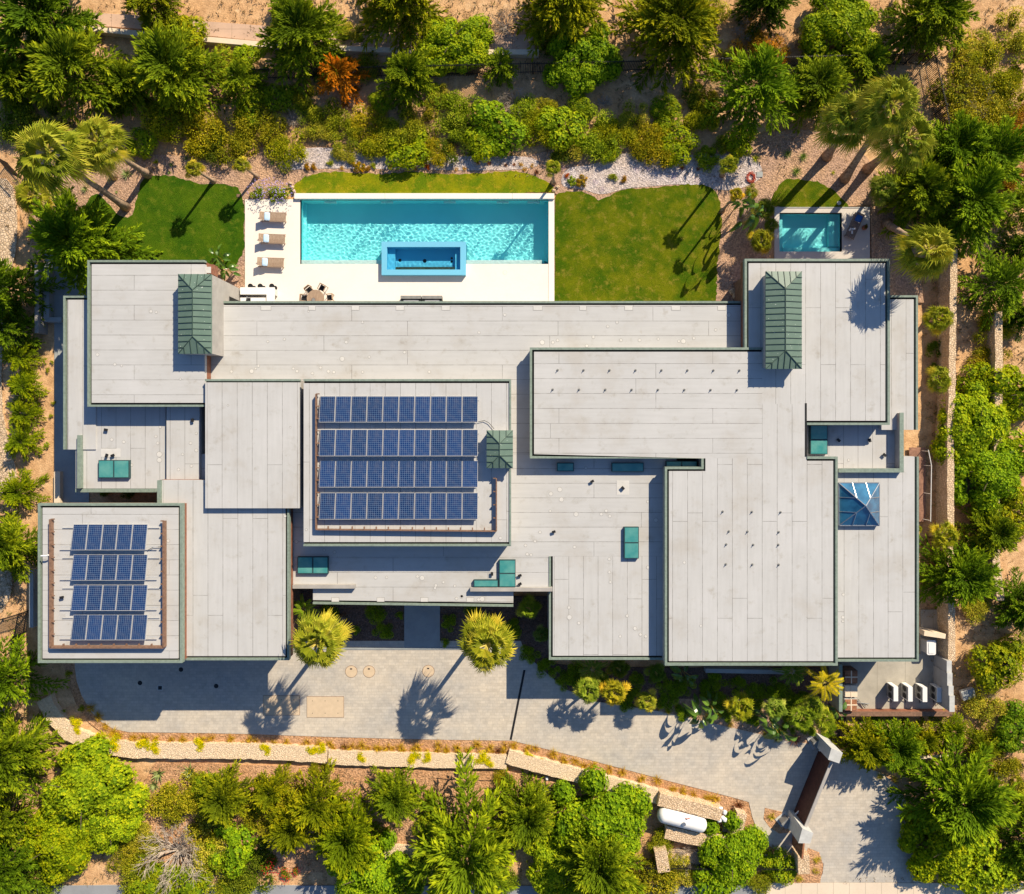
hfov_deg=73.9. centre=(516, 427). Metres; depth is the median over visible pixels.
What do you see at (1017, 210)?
cypress tree
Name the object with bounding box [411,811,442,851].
shrub
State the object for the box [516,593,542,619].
shrub
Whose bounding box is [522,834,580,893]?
broadleaf tree
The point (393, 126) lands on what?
shrub
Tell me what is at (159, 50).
cypress tree
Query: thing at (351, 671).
manhole lid
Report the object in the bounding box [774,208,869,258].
terrace
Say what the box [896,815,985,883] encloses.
broadleaf tree
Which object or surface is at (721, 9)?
shrub
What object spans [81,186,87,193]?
aloe clump
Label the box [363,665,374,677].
manhole lid
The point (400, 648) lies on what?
step kerb
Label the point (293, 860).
red earth
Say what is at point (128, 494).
bush
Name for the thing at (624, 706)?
leafy shrub
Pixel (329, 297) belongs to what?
dining chair
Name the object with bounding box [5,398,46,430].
hedge shrub
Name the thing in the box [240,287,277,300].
bar counter
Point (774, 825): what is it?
island bed
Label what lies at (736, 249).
mulch bed
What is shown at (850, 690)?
crate
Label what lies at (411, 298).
outdoor sofa
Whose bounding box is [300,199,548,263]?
swimming pool
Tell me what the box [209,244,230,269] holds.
paddle plant
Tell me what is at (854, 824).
driveway
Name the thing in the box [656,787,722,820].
stone wall
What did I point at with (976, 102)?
dry bush
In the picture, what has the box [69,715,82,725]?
ground cover mat
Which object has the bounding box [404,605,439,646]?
entry path
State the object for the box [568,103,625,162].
shrub
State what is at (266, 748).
ground cover mat
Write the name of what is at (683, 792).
grass tuft
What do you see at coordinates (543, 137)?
shrub
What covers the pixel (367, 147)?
shrub
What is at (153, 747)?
ground cover mat
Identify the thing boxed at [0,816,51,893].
cypress tree
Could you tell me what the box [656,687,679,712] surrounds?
leafy shrub
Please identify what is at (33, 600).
garden wall
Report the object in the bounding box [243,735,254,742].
grass tuft
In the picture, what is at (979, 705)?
shrub
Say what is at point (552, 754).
grass tuft
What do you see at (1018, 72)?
shrub
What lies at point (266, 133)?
shrub
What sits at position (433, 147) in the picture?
shrub
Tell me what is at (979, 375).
broadleaf tree
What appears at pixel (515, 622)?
shade shrub
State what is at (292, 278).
pool deck
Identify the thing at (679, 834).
stone wall
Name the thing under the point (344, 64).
cypress tree
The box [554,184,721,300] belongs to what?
lawn
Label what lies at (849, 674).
crate
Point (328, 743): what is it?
grass tuft
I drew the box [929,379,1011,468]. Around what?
broadleaf tree
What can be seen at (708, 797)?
grass tuft
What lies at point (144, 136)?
shrub
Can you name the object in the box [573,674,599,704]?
shrub
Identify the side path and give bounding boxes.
[45,254,86,310]
[54,311,89,502]
[920,609,937,653]
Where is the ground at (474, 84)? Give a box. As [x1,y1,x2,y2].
[0,0,1023,893]
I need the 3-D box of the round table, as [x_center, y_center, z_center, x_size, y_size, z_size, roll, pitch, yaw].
[-14.812,-9.492,50.565,1.280,0.750,1.280,0,90,0]
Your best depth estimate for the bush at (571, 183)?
50.80 m
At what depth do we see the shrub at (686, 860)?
50.57 m
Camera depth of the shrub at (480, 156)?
50.25 m
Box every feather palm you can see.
[293,594,318,619]
[577,660,608,682]
[772,666,806,685]
[805,666,844,700]
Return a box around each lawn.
[83,175,244,267]
[292,171,553,192]
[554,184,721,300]
[771,179,848,206]
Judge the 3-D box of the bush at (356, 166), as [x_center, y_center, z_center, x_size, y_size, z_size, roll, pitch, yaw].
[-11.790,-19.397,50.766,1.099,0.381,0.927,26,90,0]
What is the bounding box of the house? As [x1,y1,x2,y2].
[38,259,918,665]
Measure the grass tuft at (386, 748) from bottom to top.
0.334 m
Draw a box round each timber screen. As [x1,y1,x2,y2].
[49,518,166,648]
[315,393,496,531]
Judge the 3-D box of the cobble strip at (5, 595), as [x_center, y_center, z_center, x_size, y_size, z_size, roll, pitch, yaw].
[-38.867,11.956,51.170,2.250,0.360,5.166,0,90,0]
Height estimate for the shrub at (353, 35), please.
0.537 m
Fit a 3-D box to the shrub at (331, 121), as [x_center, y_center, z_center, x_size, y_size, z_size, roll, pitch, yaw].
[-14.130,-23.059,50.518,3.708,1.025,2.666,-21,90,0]
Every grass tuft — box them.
[85,704,95,712]
[93,708,103,722]
[101,721,109,731]
[109,727,117,736]
[113,728,124,737]
[128,733,139,741]
[138,733,149,741]
[178,734,186,742]
[206,734,216,741]
[226,733,235,742]
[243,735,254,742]
[325,740,335,747]
[346,740,356,750]
[356,739,367,750]
[372,740,381,751]
[382,742,390,751]
[394,743,406,751]
[412,740,422,751]
[433,739,442,751]
[442,743,449,752]
[453,744,464,752]
[472,739,483,749]
[483,743,494,753]
[498,742,508,751]
[508,740,520,749]
[523,744,532,752]
[545,748,557,760]
[558,754,569,763]
[569,757,580,765]
[577,758,589,768]
[604,764,612,774]
[615,768,627,777]
[635,773,646,783]
[650,775,662,785]
[668,785,679,791]
[680,785,687,795]
[703,793,712,800]
[710,791,719,802]
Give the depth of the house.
46.50 m
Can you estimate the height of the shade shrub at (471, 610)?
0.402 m
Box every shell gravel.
[279,148,538,169]
[561,152,761,193]
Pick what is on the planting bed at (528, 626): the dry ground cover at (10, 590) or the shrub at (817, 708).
the shrub at (817, 708)
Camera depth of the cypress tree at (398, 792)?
49.28 m
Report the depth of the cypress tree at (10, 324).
49.44 m
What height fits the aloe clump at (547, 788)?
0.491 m
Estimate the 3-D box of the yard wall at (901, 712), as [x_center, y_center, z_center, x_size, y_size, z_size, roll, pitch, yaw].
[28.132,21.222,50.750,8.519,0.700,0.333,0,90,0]
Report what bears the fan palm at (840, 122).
on the mulch bed at (736, 249)
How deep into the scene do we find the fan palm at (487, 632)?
44.41 m
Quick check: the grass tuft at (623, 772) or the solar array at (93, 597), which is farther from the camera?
the grass tuft at (623, 772)
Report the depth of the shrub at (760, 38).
50.48 m
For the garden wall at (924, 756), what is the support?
on the ground at (474, 84)
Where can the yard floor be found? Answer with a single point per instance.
(874, 678)
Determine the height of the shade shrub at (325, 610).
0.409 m
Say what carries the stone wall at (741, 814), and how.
on the ground at (474, 84)
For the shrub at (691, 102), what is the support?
on the ground at (474, 84)
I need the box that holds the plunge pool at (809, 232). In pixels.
[779,213,841,251]
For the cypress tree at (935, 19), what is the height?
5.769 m
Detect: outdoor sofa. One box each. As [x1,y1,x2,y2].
[401,296,421,300]
[422,296,442,300]
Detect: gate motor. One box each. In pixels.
[775,811,798,828]
[807,734,819,750]
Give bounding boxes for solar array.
[60,524,157,549]
[60,585,159,610]
[60,614,157,639]
[71,554,147,579]
[319,396,477,421]
[319,429,478,455]
[319,461,478,486]
[319,493,478,518]
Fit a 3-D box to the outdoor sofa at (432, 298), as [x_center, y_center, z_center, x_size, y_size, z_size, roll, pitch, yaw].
[-6.242,-9.306,50.630,1.482,0.620,0.824,0,90,0]
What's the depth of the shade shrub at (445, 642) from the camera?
50.87 m
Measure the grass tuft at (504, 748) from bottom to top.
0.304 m
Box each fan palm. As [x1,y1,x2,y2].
[11,118,130,211]
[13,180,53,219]
[73,112,152,182]
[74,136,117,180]
[185,158,216,183]
[231,155,259,179]
[288,607,353,670]
[457,608,515,673]
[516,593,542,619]
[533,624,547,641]
[545,160,560,184]
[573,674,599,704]
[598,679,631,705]
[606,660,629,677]
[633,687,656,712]
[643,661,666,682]
[719,154,738,177]
[719,187,744,213]
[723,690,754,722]
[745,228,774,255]
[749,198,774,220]
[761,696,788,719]
[763,216,778,231]
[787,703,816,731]
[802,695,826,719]
[813,87,877,161]
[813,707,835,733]
[839,71,922,183]
[861,111,937,175]
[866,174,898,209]
[881,218,958,284]
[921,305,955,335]
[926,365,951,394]
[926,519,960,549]
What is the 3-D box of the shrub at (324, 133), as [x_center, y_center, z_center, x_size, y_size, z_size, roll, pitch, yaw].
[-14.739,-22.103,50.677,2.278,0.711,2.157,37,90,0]
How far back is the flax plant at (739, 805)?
50.85 m
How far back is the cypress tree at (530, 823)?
48.40 m
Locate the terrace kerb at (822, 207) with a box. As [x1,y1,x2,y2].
[775,207,869,207]
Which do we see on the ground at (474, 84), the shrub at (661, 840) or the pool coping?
the shrub at (661, 840)
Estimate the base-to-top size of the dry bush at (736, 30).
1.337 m
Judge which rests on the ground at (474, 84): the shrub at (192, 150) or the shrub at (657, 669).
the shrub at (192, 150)
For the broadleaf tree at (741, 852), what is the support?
on the ground at (474, 84)
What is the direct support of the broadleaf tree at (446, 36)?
on the ground at (474, 84)
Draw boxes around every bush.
[65,670,72,677]
[100,492,109,496]
[121,492,134,499]
[135,812,214,893]
[247,177,269,200]
[261,177,280,201]
[262,852,278,873]
[272,180,293,202]
[278,866,291,884]
[286,110,303,127]
[304,162,310,170]
[352,161,364,172]
[488,4,520,40]
[498,84,531,114]
[567,175,575,185]
[575,174,587,186]
[595,94,612,108]
[607,173,618,181]
[672,845,703,874]
[729,17,763,41]
[745,183,757,198]
[767,31,792,50]
[925,340,940,357]
[949,79,999,117]
[979,685,1000,699]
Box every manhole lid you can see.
[345,665,356,677]
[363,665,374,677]
[422,665,433,676]
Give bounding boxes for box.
[157,685,162,689]
[757,172,762,176]
[959,687,975,700]
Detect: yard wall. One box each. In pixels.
[828,662,841,711]
[836,709,953,715]
[933,665,951,685]
[933,678,953,694]
[934,654,951,672]
[934,691,954,711]
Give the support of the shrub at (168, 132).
on the ground at (474, 84)
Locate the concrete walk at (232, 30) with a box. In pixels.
[94,13,533,48]
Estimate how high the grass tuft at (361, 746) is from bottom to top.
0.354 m
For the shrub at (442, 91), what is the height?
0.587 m
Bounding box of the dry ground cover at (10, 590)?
[0,0,1023,887]
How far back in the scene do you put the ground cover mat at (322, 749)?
50.62 m
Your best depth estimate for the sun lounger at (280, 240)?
50.59 m
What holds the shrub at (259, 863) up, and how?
on the red earth
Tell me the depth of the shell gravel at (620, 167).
50.98 m
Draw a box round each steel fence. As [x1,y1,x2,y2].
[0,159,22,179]
[0,610,28,641]
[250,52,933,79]
[636,859,656,868]
[668,863,795,870]
[922,53,949,129]
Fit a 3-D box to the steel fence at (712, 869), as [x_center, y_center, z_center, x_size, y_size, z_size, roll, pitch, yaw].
[15.865,32.505,50.525,9.447,1.150,0.107,0,90,0]
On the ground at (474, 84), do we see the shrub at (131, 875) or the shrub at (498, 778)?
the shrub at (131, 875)
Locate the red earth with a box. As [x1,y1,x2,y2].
[141,761,660,871]
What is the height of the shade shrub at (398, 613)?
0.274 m
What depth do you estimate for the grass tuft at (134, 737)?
50.85 m
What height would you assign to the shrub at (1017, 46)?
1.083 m
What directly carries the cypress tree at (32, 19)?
on the ground at (474, 84)
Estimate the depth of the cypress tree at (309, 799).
48.77 m
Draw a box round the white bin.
[921,637,935,654]
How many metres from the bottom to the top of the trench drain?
0.386 m
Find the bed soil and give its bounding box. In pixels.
[218,249,244,297]
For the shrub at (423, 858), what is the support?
on the ground at (474, 84)
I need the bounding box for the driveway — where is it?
[75,641,921,882]
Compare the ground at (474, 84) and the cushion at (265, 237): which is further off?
the ground at (474, 84)
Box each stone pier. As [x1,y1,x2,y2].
[652,842,669,872]
[792,847,809,873]
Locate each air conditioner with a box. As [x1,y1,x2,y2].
[886,682,897,701]
[901,682,912,702]
[915,683,926,701]
[929,683,940,701]
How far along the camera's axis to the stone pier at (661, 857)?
50.00 m
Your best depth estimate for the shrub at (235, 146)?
50.37 m
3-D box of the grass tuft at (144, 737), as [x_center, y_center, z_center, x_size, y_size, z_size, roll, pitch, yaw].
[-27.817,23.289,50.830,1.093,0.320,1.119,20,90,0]
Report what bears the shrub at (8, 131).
on the ground at (474, 84)
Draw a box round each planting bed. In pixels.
[293,589,471,640]
[472,596,845,743]
[659,699,827,743]
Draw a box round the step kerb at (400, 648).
[293,647,518,649]
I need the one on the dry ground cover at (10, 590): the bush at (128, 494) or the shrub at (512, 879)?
the shrub at (512, 879)
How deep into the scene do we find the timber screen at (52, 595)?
45.47 m
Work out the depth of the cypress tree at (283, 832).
48.74 m
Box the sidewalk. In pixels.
[766,882,1023,893]
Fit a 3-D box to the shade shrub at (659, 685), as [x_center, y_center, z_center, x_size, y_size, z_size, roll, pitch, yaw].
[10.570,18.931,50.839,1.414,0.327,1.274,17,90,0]
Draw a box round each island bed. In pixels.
[764,808,789,833]
[786,848,822,882]
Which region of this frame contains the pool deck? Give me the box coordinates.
[245,199,548,300]
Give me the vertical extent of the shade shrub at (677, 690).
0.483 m
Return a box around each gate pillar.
[787,809,812,843]
[815,733,842,762]
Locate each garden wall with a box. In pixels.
[29,567,37,627]
[35,265,47,334]
[44,268,54,318]
[45,317,62,322]
[54,471,62,502]
[82,26,538,57]
[704,666,794,673]
[839,747,947,760]
[919,627,945,638]
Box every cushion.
[262,258,267,265]
[263,234,268,241]
[264,212,269,219]
[855,215,862,221]
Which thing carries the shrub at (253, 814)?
on the red earth
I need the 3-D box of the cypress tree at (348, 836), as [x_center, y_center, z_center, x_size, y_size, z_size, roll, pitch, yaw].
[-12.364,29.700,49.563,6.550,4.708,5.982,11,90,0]
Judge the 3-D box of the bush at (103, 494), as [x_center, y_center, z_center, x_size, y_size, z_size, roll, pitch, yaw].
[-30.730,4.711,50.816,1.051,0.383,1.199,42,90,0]
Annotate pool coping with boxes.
[294,193,553,300]
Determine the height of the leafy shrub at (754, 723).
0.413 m
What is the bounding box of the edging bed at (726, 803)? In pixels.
[63,663,822,874]
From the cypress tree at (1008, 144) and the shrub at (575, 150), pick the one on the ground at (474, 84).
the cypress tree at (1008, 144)
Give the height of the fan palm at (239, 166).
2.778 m
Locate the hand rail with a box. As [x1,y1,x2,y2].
[924,450,931,521]
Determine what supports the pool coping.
on the pool deck
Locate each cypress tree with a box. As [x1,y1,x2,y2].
[0,0,106,97]
[0,28,27,77]
[0,50,55,120]
[0,251,68,324]
[0,302,45,358]
[0,504,37,583]
[0,630,70,707]
[0,698,65,806]
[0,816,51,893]
[14,14,133,136]
[25,186,163,295]
[95,55,157,118]
[121,0,193,31]
[126,16,230,119]
[192,758,257,827]
[219,57,269,111]
[249,761,300,813]
[253,0,359,97]
[262,786,324,857]
[286,757,361,832]
[310,787,391,880]
[316,52,369,108]
[349,0,450,55]
[364,765,426,827]
[374,46,443,119]
[402,745,518,893]
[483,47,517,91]
[489,769,560,852]
[511,0,613,61]
[549,797,646,893]
[608,0,725,96]
[696,41,802,143]
[728,0,800,43]
[778,53,853,135]
[828,716,894,772]
[857,708,927,775]
[873,0,980,70]
[873,150,956,238]
[885,732,1023,853]
[893,108,991,188]
[897,716,944,756]
[913,154,1020,269]
[919,524,1005,609]
[927,708,968,746]
[945,114,1023,203]
[954,501,1023,559]
[956,247,1023,330]
[959,718,1001,759]
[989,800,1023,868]
[990,183,1023,239]
[990,228,1023,269]
[990,566,1023,637]
[1000,295,1023,342]
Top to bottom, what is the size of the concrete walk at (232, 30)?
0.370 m
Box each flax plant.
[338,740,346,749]
[492,745,501,753]
[732,798,745,810]
[785,732,801,748]
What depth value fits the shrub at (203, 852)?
50.36 m
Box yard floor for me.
[840,653,944,708]
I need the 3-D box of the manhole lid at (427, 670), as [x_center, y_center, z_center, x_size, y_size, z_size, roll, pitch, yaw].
[-6.595,18.252,50.974,0.920,0.052,0.920,0,90,0]
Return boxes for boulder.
[729,288,734,294]
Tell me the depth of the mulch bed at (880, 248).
50.99 m
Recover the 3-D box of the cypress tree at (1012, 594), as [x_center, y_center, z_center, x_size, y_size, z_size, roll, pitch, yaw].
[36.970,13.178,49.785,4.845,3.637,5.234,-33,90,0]
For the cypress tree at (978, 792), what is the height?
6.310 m
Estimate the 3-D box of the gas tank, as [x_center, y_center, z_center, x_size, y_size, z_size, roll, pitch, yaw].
[12.213,28.947,50.320,3.711,1.360,1.114,14,90,0]
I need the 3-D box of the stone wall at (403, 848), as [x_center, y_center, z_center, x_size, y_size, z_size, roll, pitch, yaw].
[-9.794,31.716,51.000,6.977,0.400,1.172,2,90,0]
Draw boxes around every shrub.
[0,100,38,145]
[0,334,46,374]
[0,467,49,511]
[3,423,46,461]
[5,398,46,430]
[6,365,50,407]
[11,867,64,893]
[27,98,73,130]
[104,84,145,118]
[106,839,144,874]
[117,845,163,893]
[123,860,170,893]
[125,127,158,159]
[129,820,164,855]
[134,105,162,131]
[139,98,206,144]
[145,768,200,829]
[160,863,215,893]
[165,789,234,845]
[177,94,228,160]
[189,771,219,809]
[190,818,233,873]
[195,851,257,893]
[197,132,228,167]
[199,108,256,167]
[206,43,236,74]
[218,875,257,893]
[226,837,276,893]
[232,43,259,67]
[233,88,262,130]
[234,101,289,158]
[238,800,280,838]
[259,83,295,113]
[263,128,308,173]
[268,774,303,814]
[290,78,317,110]
[292,96,318,126]
[302,115,331,141]
[307,97,352,139]
[309,762,329,776]
[312,56,340,86]
[319,604,338,619]
[327,113,361,150]
[330,143,356,164]
[339,21,363,42]
[348,103,388,146]
[353,625,359,634]
[354,46,382,83]
[356,127,397,160]
[365,605,387,624]
[367,90,392,116]
[371,622,393,639]
[373,102,427,160]
[385,129,432,170]
[395,611,402,618]
[402,99,439,139]
[404,851,453,893]
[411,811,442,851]
[417,136,456,168]
[423,789,438,805]
[426,89,478,141]
[428,83,449,109]
[434,112,473,166]
[440,638,449,648]
[441,614,456,632]
[446,94,502,147]
[462,126,494,162]
[463,606,479,616]
[468,99,529,158]
[492,766,513,789]
[495,866,521,893]
[499,93,537,133]
[505,617,521,639]
[513,108,559,149]
[518,644,540,663]
[533,105,588,151]
[535,97,558,126]
[536,658,561,678]
[538,29,558,58]
[549,141,573,164]
[553,127,592,161]
[555,668,573,691]
[566,93,594,119]
[566,660,582,675]
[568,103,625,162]
[571,674,586,688]
[590,112,640,154]
[594,670,609,691]
[598,140,621,164]
[617,99,650,139]
[619,695,634,712]
[625,687,639,699]
[625,852,681,893]
[626,125,661,165]
[628,671,644,689]
[633,121,689,168]
[647,825,673,855]
[649,93,681,119]
[649,675,666,688]
[653,107,682,133]
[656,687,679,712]
[659,125,700,167]
[659,679,684,697]
[668,853,700,887]
[674,704,690,721]
[678,676,696,696]
[681,82,704,109]
[682,102,719,132]
[691,86,721,113]
[693,145,720,172]
[698,680,715,698]
[704,673,727,690]
[706,691,729,712]
[708,0,731,24]
[711,134,731,155]
[715,48,731,72]
[718,709,731,723]
[722,125,756,159]
[727,18,768,65]
[727,675,750,695]
[744,682,767,698]
[744,713,759,726]
[746,871,774,893]
[747,693,763,712]
[759,846,796,886]
[765,35,789,70]
[766,676,785,699]
[777,702,795,722]
[781,684,796,705]
[781,723,797,734]
[790,690,808,708]
[799,724,816,736]
[821,724,836,738]
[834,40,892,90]
[899,804,934,845]
[925,55,1001,128]
[953,27,1001,72]
[958,90,1013,132]
[960,598,991,625]
[963,683,1008,728]
[965,345,1012,371]
[966,42,1023,95]
[969,725,1006,768]
[971,308,1018,344]
[972,70,1023,125]
[986,853,1023,891]
[990,756,1023,793]
[993,5,1023,54]
[999,103,1023,140]
[1001,160,1023,193]
[1004,785,1023,821]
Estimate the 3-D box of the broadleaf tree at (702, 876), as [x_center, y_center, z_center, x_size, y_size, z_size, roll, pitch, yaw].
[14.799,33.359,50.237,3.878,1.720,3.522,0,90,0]
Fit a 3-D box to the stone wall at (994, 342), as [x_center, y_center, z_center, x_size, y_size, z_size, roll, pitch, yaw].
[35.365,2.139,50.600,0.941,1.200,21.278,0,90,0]
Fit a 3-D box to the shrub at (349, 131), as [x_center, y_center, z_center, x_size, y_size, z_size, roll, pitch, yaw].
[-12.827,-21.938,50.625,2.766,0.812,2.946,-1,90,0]
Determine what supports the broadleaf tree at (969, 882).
on the ground at (474, 84)
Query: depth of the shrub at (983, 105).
50.28 m
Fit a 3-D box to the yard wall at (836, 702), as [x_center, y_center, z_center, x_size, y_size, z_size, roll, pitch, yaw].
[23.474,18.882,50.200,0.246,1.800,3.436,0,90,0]
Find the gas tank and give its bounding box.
[657,807,706,832]
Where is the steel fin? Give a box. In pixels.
[792,835,804,858]
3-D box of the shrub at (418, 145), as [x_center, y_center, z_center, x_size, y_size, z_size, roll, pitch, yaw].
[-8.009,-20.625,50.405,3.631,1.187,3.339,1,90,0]
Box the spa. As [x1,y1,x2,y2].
[382,242,465,275]
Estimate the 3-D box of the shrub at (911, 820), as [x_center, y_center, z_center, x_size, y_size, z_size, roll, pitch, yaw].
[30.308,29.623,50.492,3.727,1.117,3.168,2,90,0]
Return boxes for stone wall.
[37,693,328,762]
[328,748,506,768]
[376,843,431,860]
[506,748,658,803]
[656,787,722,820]
[663,824,726,845]
[667,848,793,866]
[726,806,746,833]
[935,249,957,659]
[982,311,1004,600]
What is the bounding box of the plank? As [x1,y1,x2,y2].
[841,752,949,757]
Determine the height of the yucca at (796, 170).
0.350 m
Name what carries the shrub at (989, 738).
on the ground at (474, 84)
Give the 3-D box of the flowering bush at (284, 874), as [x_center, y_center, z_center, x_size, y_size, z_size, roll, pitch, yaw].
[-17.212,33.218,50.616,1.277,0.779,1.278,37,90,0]
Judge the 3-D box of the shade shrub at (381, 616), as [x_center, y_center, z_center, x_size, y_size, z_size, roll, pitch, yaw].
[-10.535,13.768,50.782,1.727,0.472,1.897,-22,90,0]
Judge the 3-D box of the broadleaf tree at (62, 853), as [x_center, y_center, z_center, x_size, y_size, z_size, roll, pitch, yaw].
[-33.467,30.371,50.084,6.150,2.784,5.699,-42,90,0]
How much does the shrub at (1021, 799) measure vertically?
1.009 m
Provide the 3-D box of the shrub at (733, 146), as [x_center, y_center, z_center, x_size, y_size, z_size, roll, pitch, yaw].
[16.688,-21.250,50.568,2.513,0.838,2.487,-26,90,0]
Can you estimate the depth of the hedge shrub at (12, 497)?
50.15 m
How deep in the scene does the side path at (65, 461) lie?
51.00 m
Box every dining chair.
[299,294,306,300]
[303,285,312,293]
[317,283,327,292]
[326,293,333,300]
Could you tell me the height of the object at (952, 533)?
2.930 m
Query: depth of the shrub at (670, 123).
50.47 m
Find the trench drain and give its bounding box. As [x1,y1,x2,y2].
[510,670,524,739]
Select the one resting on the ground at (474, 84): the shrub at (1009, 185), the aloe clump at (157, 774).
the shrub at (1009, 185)
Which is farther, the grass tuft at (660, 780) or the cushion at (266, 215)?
the grass tuft at (660, 780)
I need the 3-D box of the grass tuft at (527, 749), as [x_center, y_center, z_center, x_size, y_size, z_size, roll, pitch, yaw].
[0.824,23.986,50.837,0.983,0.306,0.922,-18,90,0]
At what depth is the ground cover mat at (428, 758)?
50.62 m
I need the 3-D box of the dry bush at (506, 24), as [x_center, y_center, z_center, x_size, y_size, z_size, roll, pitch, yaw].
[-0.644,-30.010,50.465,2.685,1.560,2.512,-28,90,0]
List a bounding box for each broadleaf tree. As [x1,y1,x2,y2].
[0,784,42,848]
[20,807,98,885]
[40,734,150,837]
[76,782,145,854]
[161,15,209,78]
[205,820,259,878]
[325,829,410,893]
[380,852,424,893]
[414,13,495,77]
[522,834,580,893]
[542,20,623,97]
[550,764,652,873]
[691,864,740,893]
[697,810,768,889]
[798,0,882,72]
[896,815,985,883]
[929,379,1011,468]
[935,832,1018,893]
[954,440,1023,518]
[955,361,995,394]
[964,633,1023,693]
[985,364,1023,423]
[987,426,1023,475]
[990,698,1023,752]
[999,485,1023,541]
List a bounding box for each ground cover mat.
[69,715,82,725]
[73,724,80,734]
[95,730,108,739]
[108,733,120,751]
[135,738,150,750]
[150,739,159,754]
[193,738,204,751]
[259,743,271,755]
[306,745,318,755]
[316,742,326,754]
[357,751,365,762]
[407,751,421,764]
[421,750,431,762]
[475,750,487,763]
[484,756,494,767]
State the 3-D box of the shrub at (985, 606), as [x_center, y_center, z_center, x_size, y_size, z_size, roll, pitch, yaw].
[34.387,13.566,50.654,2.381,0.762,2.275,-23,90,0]
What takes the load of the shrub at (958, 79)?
on the ground at (474, 84)
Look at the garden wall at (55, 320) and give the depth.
50.45 m
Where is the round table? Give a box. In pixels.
[307,290,323,300]
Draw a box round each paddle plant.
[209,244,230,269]
[220,264,240,280]
[670,666,698,686]
[682,693,716,728]
[700,690,723,717]
[726,191,751,216]
[730,198,763,236]
[753,708,779,728]
[763,716,797,741]
[822,702,847,719]
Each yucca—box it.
[782,148,791,156]
[791,165,801,176]
[798,153,807,162]
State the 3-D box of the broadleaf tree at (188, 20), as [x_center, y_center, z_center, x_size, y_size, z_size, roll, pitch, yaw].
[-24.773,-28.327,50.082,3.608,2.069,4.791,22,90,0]
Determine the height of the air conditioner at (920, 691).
1.000 m
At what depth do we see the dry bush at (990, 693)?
50.71 m
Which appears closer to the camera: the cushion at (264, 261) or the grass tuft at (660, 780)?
the cushion at (264, 261)
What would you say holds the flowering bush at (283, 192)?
on the mulch bed at (736, 249)
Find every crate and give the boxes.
[842,666,857,683]
[842,682,857,696]
[842,695,856,710]
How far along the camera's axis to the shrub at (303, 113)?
50.69 m
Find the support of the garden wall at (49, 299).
on the ground at (474, 84)
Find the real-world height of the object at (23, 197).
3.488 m
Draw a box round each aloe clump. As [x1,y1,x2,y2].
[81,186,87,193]
[120,167,131,179]
[149,779,159,791]
[150,768,164,782]
[180,762,194,780]
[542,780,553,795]
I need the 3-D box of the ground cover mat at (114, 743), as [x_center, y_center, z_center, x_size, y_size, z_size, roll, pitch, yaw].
[-29.823,23.452,50.592,1.071,0.232,1.500,-11,90,0]
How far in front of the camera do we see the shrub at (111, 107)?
50.56 m
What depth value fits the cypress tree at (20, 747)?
48.99 m
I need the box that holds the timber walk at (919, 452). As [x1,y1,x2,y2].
[909,447,925,521]
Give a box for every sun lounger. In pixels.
[257,257,284,267]
[258,233,285,244]
[259,211,285,222]
[844,212,864,239]
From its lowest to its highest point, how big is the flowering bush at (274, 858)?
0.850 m
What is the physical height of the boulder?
0.350 m
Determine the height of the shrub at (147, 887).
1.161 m
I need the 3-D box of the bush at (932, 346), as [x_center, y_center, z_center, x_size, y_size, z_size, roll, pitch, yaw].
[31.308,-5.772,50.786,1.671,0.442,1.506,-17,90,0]
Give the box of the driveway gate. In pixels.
[794,751,832,826]
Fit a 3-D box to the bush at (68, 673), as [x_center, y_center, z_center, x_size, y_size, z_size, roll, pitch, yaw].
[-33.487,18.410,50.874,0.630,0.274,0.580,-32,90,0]
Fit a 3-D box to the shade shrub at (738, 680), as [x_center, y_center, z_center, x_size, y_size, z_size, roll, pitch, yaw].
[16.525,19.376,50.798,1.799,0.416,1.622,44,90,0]
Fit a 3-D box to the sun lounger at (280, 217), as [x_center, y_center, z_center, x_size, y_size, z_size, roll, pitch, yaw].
[-18.064,-15.626,50.635,1.950,0.611,0.700,2,90,0]
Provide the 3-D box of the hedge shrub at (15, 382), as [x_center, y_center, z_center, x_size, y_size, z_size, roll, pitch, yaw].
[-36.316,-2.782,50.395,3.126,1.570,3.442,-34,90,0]
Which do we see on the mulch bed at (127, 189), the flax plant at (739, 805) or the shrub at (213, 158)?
the shrub at (213, 158)
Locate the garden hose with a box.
[746,171,755,182]
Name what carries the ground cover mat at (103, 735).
on the stone wall at (59, 718)
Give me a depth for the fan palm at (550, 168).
47.15 m
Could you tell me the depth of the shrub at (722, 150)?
50.75 m
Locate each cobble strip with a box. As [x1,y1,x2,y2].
[0,178,17,492]
[0,559,12,613]
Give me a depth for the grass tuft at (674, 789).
50.87 m
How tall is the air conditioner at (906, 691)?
1.000 m
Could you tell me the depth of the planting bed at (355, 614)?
51.00 m
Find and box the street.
[29,885,764,893]
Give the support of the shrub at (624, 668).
on the planting bed at (528, 626)
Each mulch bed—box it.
[29,154,269,266]
[248,130,880,300]
[870,200,923,302]
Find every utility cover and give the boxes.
[263,695,299,714]
[307,696,343,717]
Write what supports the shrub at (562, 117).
on the ground at (474, 84)
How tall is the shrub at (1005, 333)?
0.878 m
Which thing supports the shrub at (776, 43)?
on the ground at (474, 84)
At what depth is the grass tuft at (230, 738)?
50.88 m
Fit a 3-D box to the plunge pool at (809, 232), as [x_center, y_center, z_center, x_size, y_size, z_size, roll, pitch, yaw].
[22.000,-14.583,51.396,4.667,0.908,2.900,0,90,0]
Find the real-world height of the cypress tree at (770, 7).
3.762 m
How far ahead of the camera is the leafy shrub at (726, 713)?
50.77 m

